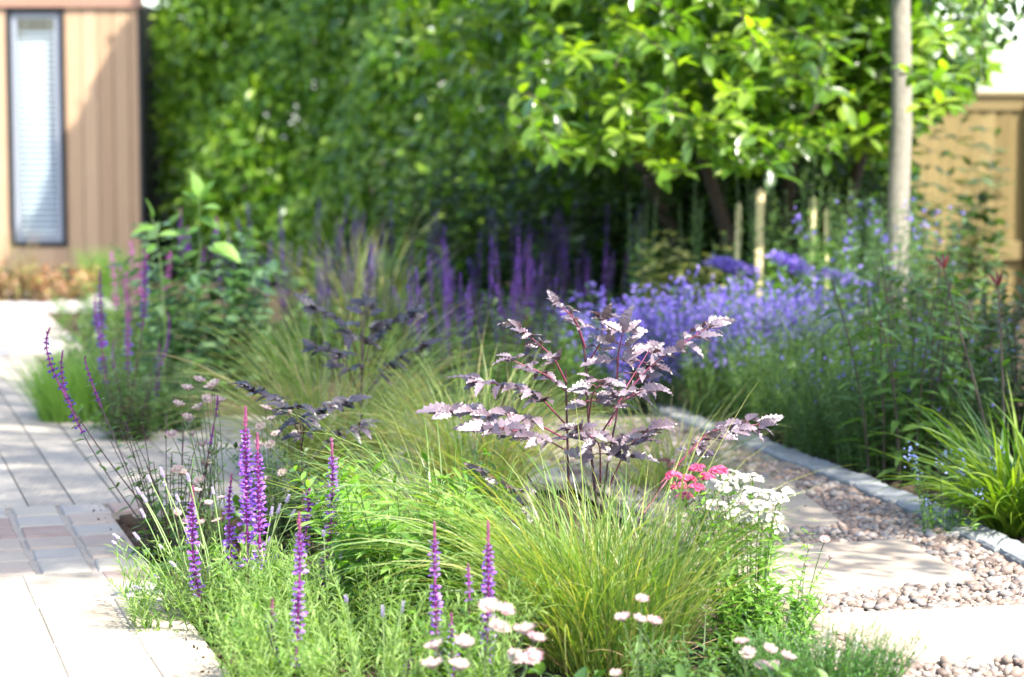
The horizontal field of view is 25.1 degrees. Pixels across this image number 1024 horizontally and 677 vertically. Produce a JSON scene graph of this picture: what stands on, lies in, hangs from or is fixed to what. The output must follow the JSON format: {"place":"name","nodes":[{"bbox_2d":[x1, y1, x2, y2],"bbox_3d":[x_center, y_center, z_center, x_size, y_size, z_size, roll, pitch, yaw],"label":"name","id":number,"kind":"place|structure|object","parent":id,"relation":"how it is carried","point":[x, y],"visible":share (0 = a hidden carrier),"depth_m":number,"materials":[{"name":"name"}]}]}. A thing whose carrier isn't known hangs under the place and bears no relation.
{"place":"outdoors","nodes":[
{"label":"outdoors","id":0,"kind":"place"},
{"bbox_2d":[0,291,117,359],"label":"paving","id":1,"kind":"structure","parent":0,"point":[24,323],"depth_m":15.90,"materials":[{"name":"stone"}]},
{"bbox_2d":[0,227,43,302],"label":"feather grass","id":2,"kind":"object","parent":1,"relation":"on","point":[18,275],"depth_m":18.24,"materials":[{"name":"orange plant"}]},
{"bbox_2d":[4,261,102,301],"bbox_3d":[-3.682,-0.450,18.387,0.833,0.333,0.873,0,5,0],"label":"heuchera","id":3,"kind":"object","parent":1,"relation":"on","point":[81,276],"visible":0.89,"depth_m":18.32,"materials":[{"name":"orange plant"}]},
{"bbox_2d":[0,572,229,676],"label":"patio","id":4,"kind":"structure","parent":0,"point":[64,625],"depth_m":6.14,"materials":[{"name":"stone"}]},
{"bbox_2d":[93,355,214,432],"bbox_3d":[-1.620,0.260,10.452,0.561,0.354,0.547,0,5,0],"label":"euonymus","id":5,"kind":"object","parent":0,"point":[165,405],"visible":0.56,"depth_m":10.39,"materials":[{"name":"green plant"}]},
{"bbox_2d":[0,486,534,597],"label":"sett paving","id":6,"kind":"structure","parent":0,"point":[47,539],"depth_m":7.59,"materials":[{"name":"stone"}]},
{"bbox_2d":[98,278,559,479],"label":"ornamental grass","id":7,"kind":"object","parent":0,"point":[318,396],"depth_m":8.95,"materials":[{"name":"plant"}]},
{"bbox_2d":[238,197,473,370],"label":"ornamental grass","id":8,"kind":"object","parent":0,"point":[360,263],"depth_m":13.14,"materials":[{"name":"plant"}]},
{"bbox_2d":[293,292,443,480],"bbox_3d":[-0.569,0.200,8.637,0.448,0.754,0.570,4,6,35],"label":"actaea","id":9,"kind":"object","parent":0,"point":[378,328],"visible":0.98,"depth_m":8.62,"materials":[{"name":"purple plant"}]},
{"bbox_2d":[231,365,580,587],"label":"ornamental grass","id":10,"kind":"object","parent":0,"point":[376,478],"depth_m":6.88,"materials":[{"name":"plant"}]},
{"bbox_2d":[290,312,667,508],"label":"ornamental grass","id":11,"kind":"object","parent":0,"point":[503,448],"depth_m":8.30,"materials":[{"name":"plant"}]},
{"bbox_2d":[3,138,1023,676],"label":"ground","id":12,"kind":"structure","parent":0,"point":[519,670],"depth_m":11.95,"materials":[{"name":"soil"}]},
{"bbox_2d":[0,0,192,281],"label":"garden room","id":13,"kind":"object","parent":12,"relation":"on","point":[79,164],"visible":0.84,"depth_m":20.96,"materials":[{"name":"brown wood"}]},
{"bbox_2d":[5,8,67,246],"bbox_3d":[-4.328,-1.925,20.981,0.530,2.167,0.162,0,5,0],"label":"window","id":14,"kind":"structure","parent":13,"relation":"in","point":[12,15],"depth_m":20.99,"materials":[{"name":"glass"}]},
{"bbox_2d":[65,242,157,297],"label":"ornamental grass","id":15,"kind":"object","parent":12,"relation":"on","point":[105,278],"depth_m":18.90,"materials":[{"name":"plant"}]},
{"bbox_2d":[42,309,190,378],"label":"foliage plant","id":16,"kind":"object","parent":12,"relation":"on","point":[80,343],"visible":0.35,"depth_m":12.91,"materials":[{"name":"green plant"}]},
{"bbox_2d":[47,281,211,334],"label":"foliage plant","id":17,"kind":"object","parent":12,"relation":"on","point":[61,321],"visible":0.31,"depth_m":15.79,"materials":[{"name":"green plant"}]},
{"bbox_2d":[82,242,177,383],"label":"salvia","id":18,"kind":"object","parent":12,"relation":"on","point":[134,323],"visible":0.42,"depth_m":12.37,"materials":[{"name":"purple"}]},
{"bbox_2d":[43,327,229,566],"bbox_3d":[-1.177,0.339,7.279,0.566,0.773,0.390,0,5,0],"label":"salvia","id":19,"kind":"object","parent":12,"relation":"on","point":[167,529],"visible":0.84,"depth_m":7.27,"materials":[{"name":"purple"}]},
{"bbox_2d":[132,165,240,395],"bbox_3d":[-1.666,-0.294,11.762,0.561,1.188,0.094,0,5,0],"label":"sapling","id":20,"kind":"object","parent":12,"relation":"on","point":[200,190],"visible":0.98,"depth_m":11.75,"materials":[{"name":"green"}]},
{"bbox_2d":[127,487,252,605],"bbox_3d":[-0.942,0.601,6.620,0.278,0.367,0.350,4,6,36],"label":"astrantia","id":21,"kind":"object","parent":12,"relation":"on","point":[208,503],"visible":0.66,"depth_m":6.57,"materials":[{"name":"green"}]},
{"bbox_2d":[105,214,285,397],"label":"hydrangea","id":22,"kind":"object","parent":12,"relation":"on","point":[232,295],"visible":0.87,"depth_m":12.00,"materials":[{"name":"green plant"}]},
{"bbox_2d":[164,375,264,565],"bbox_3d":[-0.943,0.417,7.311,0.335,0.608,0.304,0,5,0],"label":"astrantia","id":23,"kind":"object","parent":12,"relation":"on","point":[187,417],"visible":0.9,"depth_m":7.28,"materials":[{"name":"green"}]},
{"bbox_2d":[103,466,353,648],"bbox_3d":[-0.810,0.578,6.343,0.675,0.462,0.679,-5,7,-44],"label":"lavender","id":24,"kind":"object","parent":12,"relation":"on","point":[188,599],"visible":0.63,"depth_m":6.32,"materials":[{"name":"green plant"}]},
{"bbox_2d":[184,406,338,641],"bbox_3d":[-0.667,0.511,6.253,0.402,0.676,0.307,4,7,39],"label":"salvia","id":25,"kind":"object","parent":12,"relation":"on","point":[248,519],"visible":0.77,"depth_m":6.24,"materials":[{"name":"purple"}]},
{"bbox_2d":[188,292,350,384],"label":"ornamental grass","id":26,"kind":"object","parent":12,"relation":"on","point":[295,342],"depth_m":12.64,"materials":[{"name":"green plant"}]},
{"bbox_2d":[215,512,343,676],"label":"salvia","id":27,"kind":"object","parent":12,"relation":"on","point":[296,611],"visible":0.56,"depth_m":5.53,"materials":[{"name":"purple"}]},
{"bbox_2d":[236,400,331,552],"bbox_3d":[-0.746,0.452,7.496,0.313,0.505,0.313,-4,7,-41],"label":"astrantia","id":28,"kind":"object","parent":12,"relation":"on","point":[267,478],"visible":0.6,"depth_m":7.48,"materials":[{"name":"green"}]},
{"bbox_2d":[0,353,584,509],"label":"paved path","id":29,"kind":"structure","parent":12,"relation":"on","point":[42,463],"depth_m":9.46,"materials":[{"name":"grey stone"}]},
{"bbox_2d":[1,337,145,423],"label":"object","id":30,"kind":"object","parent":29,"relation":"on","point":[48,406],"visible":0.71,"depth_m":10.64,"materials":[{"name":"plant"}]},
{"bbox_2d":[79,248,171,442],"bbox_3d":[-1.689,0.035,10.037,0.397,0.879,0.416,-2,6,-20],"label":"salvia","id":31,"kind":"object","parent":29,"relation":"on","point":[134,424],"visible":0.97,"depth_m":10.04,"materials":[{"name":"purple"}]},
{"bbox_2d":[237,196,354,355],"bbox_3d":[-1.358,-0.401,14.243,0.764,0.987,0.851,-4,7,-37],"label":"salvia","id":32,"kind":"object","parent":12,"relation":"on","point":[290,270],"visible":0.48,"depth_m":14.17,"materials":[{"name":"purple"}]},
{"bbox_2d":[228,380,382,550],"bbox_3d":[-0.627,0.429,7.134,0.495,0.584,0.343,-1,5,-11],"label":"actaea","id":33,"kind":"object","parent":12,"relation":"on","point":[338,403],"visible":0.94,"depth_m":7.17,"materials":[{"name":"purple plant"}]},
{"bbox_2d":[221,439,416,550],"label":"geranium","id":34,"kind":"object","parent":12,"relation":"on","point":[294,504],"visible":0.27,"depth_m":7.62,"materials":[{"name":"green plant"}]},
{"bbox_2d":[273,244,374,381],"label":"salvia","id":35,"kind":"object","parent":12,"relation":"on","point":[327,292],"visible":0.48,"depth_m":12.64,"materials":[{"name":"purple"}]},
{"bbox_2d":[211,525,447,668],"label":"lavender","id":36,"kind":"object","parent":12,"relation":"on","point":[324,597],"visible":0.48,"depth_m":6.02,"materials":[{"name":"green plant"}]},
{"bbox_2d":[279,247,420,329],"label":"hosta","id":37,"kind":"object","parent":12,"relation":"on","point":[402,264],"visible":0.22,"depth_m":15.76,"materials":[{"name":"green plant"}]},
{"bbox_2d":[171,549,560,676],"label":"lavender","id":38,"kind":"object","parent":12,"relation":"on","point":[385,659],"visible":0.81,"depth_m":5.47,"materials":[{"name":"green plant"}]},
{"bbox_2d":[316,232,430,376],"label":"salvia","id":39,"kind":"object","parent":12,"relation":"on","point":[368,310],"visible":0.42,"depth_m":12.91,"materials":[{"name":"purple"}]},
{"bbox_2d":[286,445,521,647],"bbox_3d":[-0.287,0.562,6.271,0.660,0.508,0.679,0,5,0],"label":"persicaria","id":40,"kind":"object","parent":12,"relation":"on","point":[365,527],"visible":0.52,"depth_m":6.13,"materials":[{"name":"green plant"}]},
{"bbox_2d":[350,200,464,345],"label":"salvia","id":41,"kind":"object","parent":12,"relation":"on","point":[412,258],"visible":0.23,"depth_m":14.28,"materials":[{"name":"purple"}]},
{"bbox_2d":[338,279,485,370],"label":"foliage plant","id":42,"kind":"object","parent":12,"relation":"on","point":[421,321],"visible":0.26,"depth_m":13.39,"materials":[{"name":"green plant"}]},
{"bbox_2d":[380,255,478,390],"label":"salvia","id":43,"kind":"object","parent":12,"relation":"on","point":[424,319],"visible":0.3,"depth_m":12.17,"materials":[{"name":"purple"}]},
{"bbox_2d":[365,239,525,325],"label":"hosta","id":44,"kind":"object","parent":12,"relation":"on","point":[463,266],"visible":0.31,"depth_m":15.86,"materials":[{"name":"green plant"}]},
{"bbox_2d":[385,260,518,417],"bbox_3d":[-0.304,-0.007,11.116,0.648,0.752,0.582,2,6,20],"label":"salvia","id":45,"kind":"object","parent":12,"relation":"on","point":[464,340],"visible":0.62,"depth_m":11.12,"materials":[{"name":"purple"}]},
{"bbox_2d":[403,521,507,676],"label":"salvia","id":46,"kind":"object","parent":12,"relation":"on","point":[436,598],"visible":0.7,"depth_m":5.47,"materials":[{"name":"purple"}]},
{"bbox_2d":[419,215,521,353],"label":"salvia","id":47,"kind":"object","parent":12,"relation":"on","point":[474,275],"visible":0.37,"depth_m":14.17,"materials":[{"name":"purple"}]},
{"bbox_2d":[410,236,543,395],"bbox_3d":[-0.167,-0.129,11.977,0.655,0.846,0.729,1,5,8],"label":"salvia","id":48,"kind":"object","parent":12,"relation":"on","point":[490,302],"visible":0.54,"depth_m":11.90,"materials":[{"name":"purple"}]},
{"bbox_2d":[354,118,601,324],"bbox_3d":[-0.227,-0.871,16.542,1.634,1.504,1.752,3,6,31],"label":"undergrowth shrub","id":49,"kind":"object","parent":12,"relation":"on","point":[415,202],"visible":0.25,"depth_m":16.39,"materials":[{"name":"green plant"}]},
{"bbox_2d":[420,597,545,676],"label":"astrantia","id":50,"kind":"object","parent":12,"relation":"on","point":[516,655],"visible":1,"depth_m":4.99,"materials":[{"name":"white"}]},
{"bbox_2d":[447,265,574,414],"bbox_3d":[0.033,0.005,11.176,0.563,0.720,0.560,3,6,31],"label":"salvia","id":51,"kind":"object","parent":12,"relation":"on","point":[534,355],"visible":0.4,"depth_m":11.20,"materials":[{"name":"purple"}]},
{"bbox_2d":[453,200,579,349],"bbox_3d":[0.074,-0.388,14.343,0.810,0.940,0.728,-2,6,-20],"label":"salvia","id":52,"kind":"object","parent":12,"relation":"on","point":[519,264],"visible":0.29,"depth_m":14.38,"materials":[{"name":"purple"}]},
{"bbox_2d":[470,237,588,387],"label":"salvia","id":53,"kind":"object","parent":12,"relation":"on","point":[520,287],"visible":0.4,"depth_m":12.39,"materials":[{"name":"purple"}]},
{"bbox_2d":[148,0,920,295],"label":"laurel hedge","id":54,"kind":"object","parent":12,"relation":"on","point":[276,58],"visible":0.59,"depth_m":20.33,"materials":[{"name":"green plant"}]},
{"bbox_2d":[470,286,607,378],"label":"foliage plant","id":55,"kind":"object","parent":12,"relation":"on","point":[492,327],"visible":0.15,"depth_m":13.01,"materials":[{"name":"plant"}]},
{"bbox_2d":[88,426,1023,676],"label":"soil crumbs","id":56,"kind":"object","parent":12,"relation":"on","point":[125,522],"visible":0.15,"depth_m":7.83,"materials":[{"name":"soil"}]},
{"bbox_2d":[419,118,701,330],"bbox_3d":[0.391,-0.791,15.663,1.854,1.505,1.788,3,6,32],"label":"undergrowth shrub","id":57,"kind":"object","parent":12,"relation":"on","point":[483,212],"visible":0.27,"depth_m":15.27,"materials":[{"name":"green plant"}]},
{"bbox_2d":[276,374,862,676],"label":"ornamental grass","id":58,"kind":"object","parent":12,"relation":"on","point":[579,624],"depth_m":5.79,"materials":[{"name":"plant"}]},
{"bbox_2d":[532,243,624,380],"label":"salvia","id":59,"kind":"object","parent":12,"relation":"on","point":[585,288],"visible":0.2,"depth_m":12.55,"materials":[{"name":"purple"}]},
{"bbox_2d":[529,204,646,348],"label":"salvia","id":60,"kind":"object","parent":12,"relation":"on","point":[566,280],"visible":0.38,"depth_m":14.07,"materials":[{"name":"purple"}]},
{"bbox_2d":[415,290,783,576],"bbox_3d":[0.267,0.329,6.380,1.034,0.927,0.436,-2,5,-19],"label":"actaea","id":61,"kind":"object","parent":12,"relation":"on","point":[515,428],"visible":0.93,"depth_m":6.36,"materials":[{"name":"purple plant"}]},
{"bbox_2d":[521,296,702,407],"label":"foliage plant","id":62,"kind":"object","parent":12,"relation":"on","point":[577,364],"visible":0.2,"depth_m":11.68,"materials":[{"name":"green plant"}]},
{"bbox_2d":[547,265,726,417],"bbox_3d":[0.636,0.016,11.119,0.816,0.719,0.775,3,6,30],"label":"catmint","id":63,"kind":"object","parent":12,"relation":"on","point":[612,354],"visible":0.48,"depth_m":11.10,"materials":[{"name":"blue plant"}]},
{"bbox_2d":[617,190,663,366],"bbox_3d":[0.734,-0.332,13.181,0.302,1.039,0.220,0,5,0],"label":"veronicastrum","id":64,"kind":"object","parent":12,"relation":"on","point":[631,281],"visible":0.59,"depth_m":13.17,"materials":[{"name":"green plant"}]},
{"bbox_2d":[514,119,769,324],"bbox_3d":[0.884,-0.745,15.186,1.759,1.498,1.817,5,7,44],"label":"undergrowth shrub","id":65,"kind":"object","parent":12,"relation":"on","point":[643,193],"visible":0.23,"depth_m":14.84,"materials":[{"name":"green plant"}]},
{"bbox_2d":[574,593,717,676],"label":"astrantia","id":66,"kind":"object","parent":12,"relation":"on","point":[657,620],"visible":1,"depth_m":5.14,"materials":[{"name":"white"}]},
{"bbox_2d":[673,179,709,330],"bbox_3d":[1.042,-0.391,13.432,0.248,1.110,0.253,0,5,0],"label":"veronicastrum","id":67,"kind":"object","parent":12,"relation":"on","point":[693,251],"visible":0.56,"depth_m":13.43,"materials":[{"name":"green plant"}]},
{"bbox_2d":[614,604,771,676],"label":"foliage","id":68,"kind":"object","parent":12,"relation":"on","point":[668,667],"visible":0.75,"depth_m":5.54,"materials":[{"name":"green plant"}]},
{"bbox_2d":[610,276,780,417],"bbox_3d":[0.873,0.029,11.090,0.871,0.698,0.852,0,5,0],"label":"catmint","id":69,"kind":"object","parent":12,"relation":"on","point":[739,325],"visible":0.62,"depth_m":11.00,"materials":[{"name":"blue plant"}]},
{"bbox_2d":[385,0,1013,348],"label":"laurel bush","id":70,"kind":"object","parent":12,"relation":"on","point":[724,88],"visible":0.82,"depth_m":13.08,"materials":[{"name":"green plant"}]},
{"bbox_2d":[607,147,854,331],"bbox_3d":[1.444,-0.705,15.249,1.697,1.407,1.733,0,5,0],"label":"undergrowth shrub","id":71,"kind":"object","parent":12,"relation":"on","point":[801,163],"visible":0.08,"depth_m":14.87,"materials":[{"name":"green plant"}]},
{"bbox_2d":[665,463,833,659],"bbox_3d":[0.614,0.574,6.012,0.439,0.530,0.480,0,5,0],"label":"phlox","id":72,"kind":"object","parent":12,"relation":"on","point":[746,614],"visible":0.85,"depth_m":5.95,"materials":[{"name":"green"}]},
{"bbox_2d":[729,165,777,324],"bbox_3d":[1.383,-0.422,13.211,0.297,1.213,0.261,0,5,0],"label":"veronicastrum","id":73,"kind":"object","parent":12,"relation":"on","point":[751,256],"visible":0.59,"depth_m":13.21,"materials":[{"name":"green plant"}]},
{"bbox_2d":[662,266,856,409],"bbox_3d":[1.170,0.009,11.389,0.881,0.684,0.911,4,6,35],"label":"catmint","id":74,"kind":"object","parent":12,"relation":"on","point":[788,314],"visible":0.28,"depth_m":11.36,"materials":[{"name":"blue plant"}]},
{"bbox_2d":[674,323,847,426],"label":"catmint","id":75,"kind":"object","parent":12,"relation":"on","point":[695,395],"visible":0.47,"depth_m":10.76,"materials":[{"name":"green plant"}]},
{"bbox_2d":[699,581,834,669],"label":"foliage","id":76,"kind":"object","parent":12,"relation":"on","point":[781,621],"visible":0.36,"depth_m":5.90,"materials":[{"name":"green plant"}]},
{"bbox_2d":[762,188,797,332],"bbox_3d":[1.593,-0.380,13.692,0.290,1.041,0.262,0,5,0],"label":"veronicastrum","id":77,"kind":"object","parent":12,"relation":"on","point":[780,241],"visible":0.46,"depth_m":13.65,"materials":[{"name":"green plant"}]},
{"bbox_2d":[734,637,830,676],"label":"astrantia","id":78,"kind":"object","parent":12,"relation":"on","point":[749,652],"visible":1,"depth_m":5.09,"materials":[{"name":"white"}]},
{"bbox_2d":[703,250,863,365],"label":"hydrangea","id":79,"kind":"object","parent":12,"relation":"on","point":[729,264],"visible":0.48,"depth_m":12.38,"materials":[{"name":"purple plant"}]},
{"bbox_2d":[696,302,877,414],"bbox_3d":[1.354,0.104,11.206,0.813,0.528,0.879,-5,7,-44],"label":"catmint","id":80,"kind":"object","parent":12,"relation":"on","point":[767,337],"visible":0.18,"depth_m":11.05,"materials":[{"name":"green plant"}]},
{"bbox_2d":[707,268,886,376],"bbox_3d":[1.495,-0.017,11.589,0.863,0.700,0.866,-5,7,-43],"label":"catmint","id":81,"kind":"object","parent":12,"relation":"on","point":[831,293],"visible":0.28,"depth_m":11.51,"materials":[{"name":"purple plant"}]},
{"bbox_2d":[714,326,900,446],"bbox_3d":[1.316,0.212,10.240,0.810,0.487,0.820,0,5,0],"label":"catmint","id":82,"kind":"object","parent":12,"relation":"on","point":[754,406],"visible":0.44,"depth_m":10.24,"materials":[{"name":"green plant"}]},
{"bbox_2d":[791,156,828,319],"bbox_3d":[1.670,-0.417,12.966,0.238,1.246,0.199,5,7,45],"label":"veronicastrum","id":83,"kind":"object","parent":12,"relation":"on","point":[808,224],"visible":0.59,"depth_m":12.96,"materials":[{"name":"green plant"}]},
{"bbox_2d":[679,118,946,341],"bbox_3d":[1.948,-0.716,14.952,1.798,1.483,1.846,0,5,0],"label":"undergrowth shrub","id":84,"kind":"object","parent":12,"relation":"on","point":[778,184],"visible":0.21,"depth_m":14.49,"materials":[{"name":"green plant"}]},
{"bbox_2d":[773,195,937,373],"bbox_3d":[1.746,-0.200,11.686,0.863,1.045,0.793,0,5,0],"label":"delphinium","id":85,"kind":"object","parent":12,"relation":"on","point":[898,246],"visible":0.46,"depth_m":11.59,"materials":[{"name":"blue plant"}]},
{"bbox_2d":[765,338,956,466],"bbox_3d":[1.478,0.267,9.645,0.821,0.485,0.822,0,5,0],"label":"catmint","id":86,"kind":"object","parent":12,"relation":"on","point":[819,423],"visible":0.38,"depth_m":9.54,"materials":[{"name":"green plant"}]},
{"bbox_2d":[757,295,968,401],"bbox_3d":[1.685,0.102,10.813,0.856,0.602,0.885,4,7,37],"label":"catmint","id":87,"kind":"object","parent":12,"relation":"on","point":[835,331],"visible":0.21,"depth_m":10.79,"materials":[{"name":"green plant"}]},
{"bbox_2d":[754,116,1016,347],"bbox_3d":[2.333,-0.714,14.754,1.768,1.516,1.686,3,6,30],"label":"undergrowth shrub","id":88,"kind":"object","parent":12,"relation":"on","point":[984,217],"visible":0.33,"depth_m":14.71,"materials":[{"name":"green plant"}]},
{"bbox_2d":[817,249,993,485],"bbox_3d":[1.567,0.113,8.991,0.629,0.910,0.708,2,6,24],"label":"leafy plant","id":89,"kind":"object","parent":12,"relation":"on","point":[954,358],"visible":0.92,"depth_m":8.94,"materials":[{"name":"green plant"}]},
{"bbox_2d":[835,191,976,379],"bbox_3d":[2.016,-0.222,11.793,0.693,1.071,0.681,0,5,0],"label":"delphinium","id":90,"kind":"object","parent":12,"relation":"on","point":[874,257],"visible":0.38,"depth_m":11.73,"materials":[{"name":"blue plant"}]},
{"bbox_2d":[811,347,1022,481],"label":"catmint","id":91,"kind":"object","parent":12,"relation":"on","point":[857,451],"visible":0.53,"depth_m":9.14,"materials":[{"name":"green plant"}]},
{"bbox_2d":[847,311,1023,466],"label":"catmint","id":92,"kind":"object","parent":12,"relation":"on","point":[922,349],"visible":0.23,"depth_m":9.48,"materials":[{"name":"green plant"}]},
{"bbox_2d":[849,257,1023,407],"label":"viburnum","id":93,"kind":"object","parent":12,"relation":"on","point":[923,302],"visible":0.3,"depth_m":11.00,"materials":[{"name":"green plant"}]},
{"bbox_2d":[862,369,1023,537],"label":"ornamental grass","id":94,"kind":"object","parent":12,"relation":"on","point":[1002,511],"depth_m":7.75,"materials":[{"name":"green plant"}]},
{"bbox_2d":[870,92,1023,312],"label":"fence","id":95,"kind":"object","parent":12,"relation":"on","point":[1004,111],"visible":0.1,"depth_m":16.95,"materials":[{"name":"wood"}]},
{"bbox_2d":[885,0,1023,332],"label":"young tree","id":96,"kind":"object","parent":12,"relation":"on","point":[898,183],"visible":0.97,"depth_m":12.59,"materials":[{"name":"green plant"}]},
{"bbox_2d":[928,253,1022,471],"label":"plant stems","id":97,"kind":"object","parent":12,"relation":"on","point":[943,265],"visible":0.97,"depth_m":8.67,"materials":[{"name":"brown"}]},
{"bbox_2d":[143,0,1023,137],"label":"sky","id":98,"kind":"structure","parent":0,"point":[1013,80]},
{"bbox_2d":[456,413,792,670],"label":"path","id":99,"kind":"structure","parent":0,"point":[589,489],"depth_m":8.75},
{"bbox_2d":[699,475,839,528],"bbox_3d":[0.909,0.613,8.393,0.462,0.064,1.219,0,5,0],"label":"stepping stone","id":100,"kind":"object","parent":99,"relation":"on","point":[813,510],"visible":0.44,"depth_m":8.16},
{"bbox_2d":[723,610,931,676],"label":"dwarf conifer","id":101,"kind":"object","parent":99,"relation":"on","point":[801,664],"visible":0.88,"depth_m":5.39,"materials":[{"name":"green plant"}]},
{"bbox_2d":[681,539,974,611],"bbox_3d":[0.894,0.730,7.103,0.939,0.063,0.818,-1,5,-8],"label":"stepping stone","id":102,"kind":"object","parent":99,"relation":"on","point":[890,563],"visible":0.53,"depth_m":7.06,"materials":[{"name":"stone"}]},
{"bbox_2d":[797,604,1023,667],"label":"stepping stone","id":103,"kind":"object","parent":99,"relation":"on","point":[978,632],"visible":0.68,"depth_m":6.19,"materials":[{"name":"stone"}]},
{"bbox_2d":[626,229,733,378],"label":"flowering plant","id":104,"kind":"object","parent":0,"point":[685,254],"visible":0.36,"depth_m":12.80,"materials":[{"name":"green plant"}]},
{"bbox_2d":[494,417,1023,676],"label":"gravel","id":105,"kind":"structure","parent":0,"point":[998,578],"depth_m":7.59,"materials":[{"name":"gravel"}]},
{"bbox_2d":[534,368,800,490],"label":"ornamental grass","id":106,"kind":"object","parent":105,"relation":"on","point":[659,470],"depth_m":8.68,"materials":[{"name":"plant"}]},
{"bbox_2d":[903,441,1004,533],"bbox_3d":[1.474,0.517,7.720,0.296,0.335,0.388,3,6,26],"label":"forget me not","id":107,"kind":"object","parent":105,"relation":"on","point":[931,516],"visible":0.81,"depth_m":7.75,"materials":[{"name":"green plant"}]},
{"bbox_2d":[893,276,1023,459],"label":"leafy plant","id":108,"kind":"object","parent":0,"point":[1018,409],"visible":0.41,"depth_m":9.45,"materials":[{"name":"green plant"}]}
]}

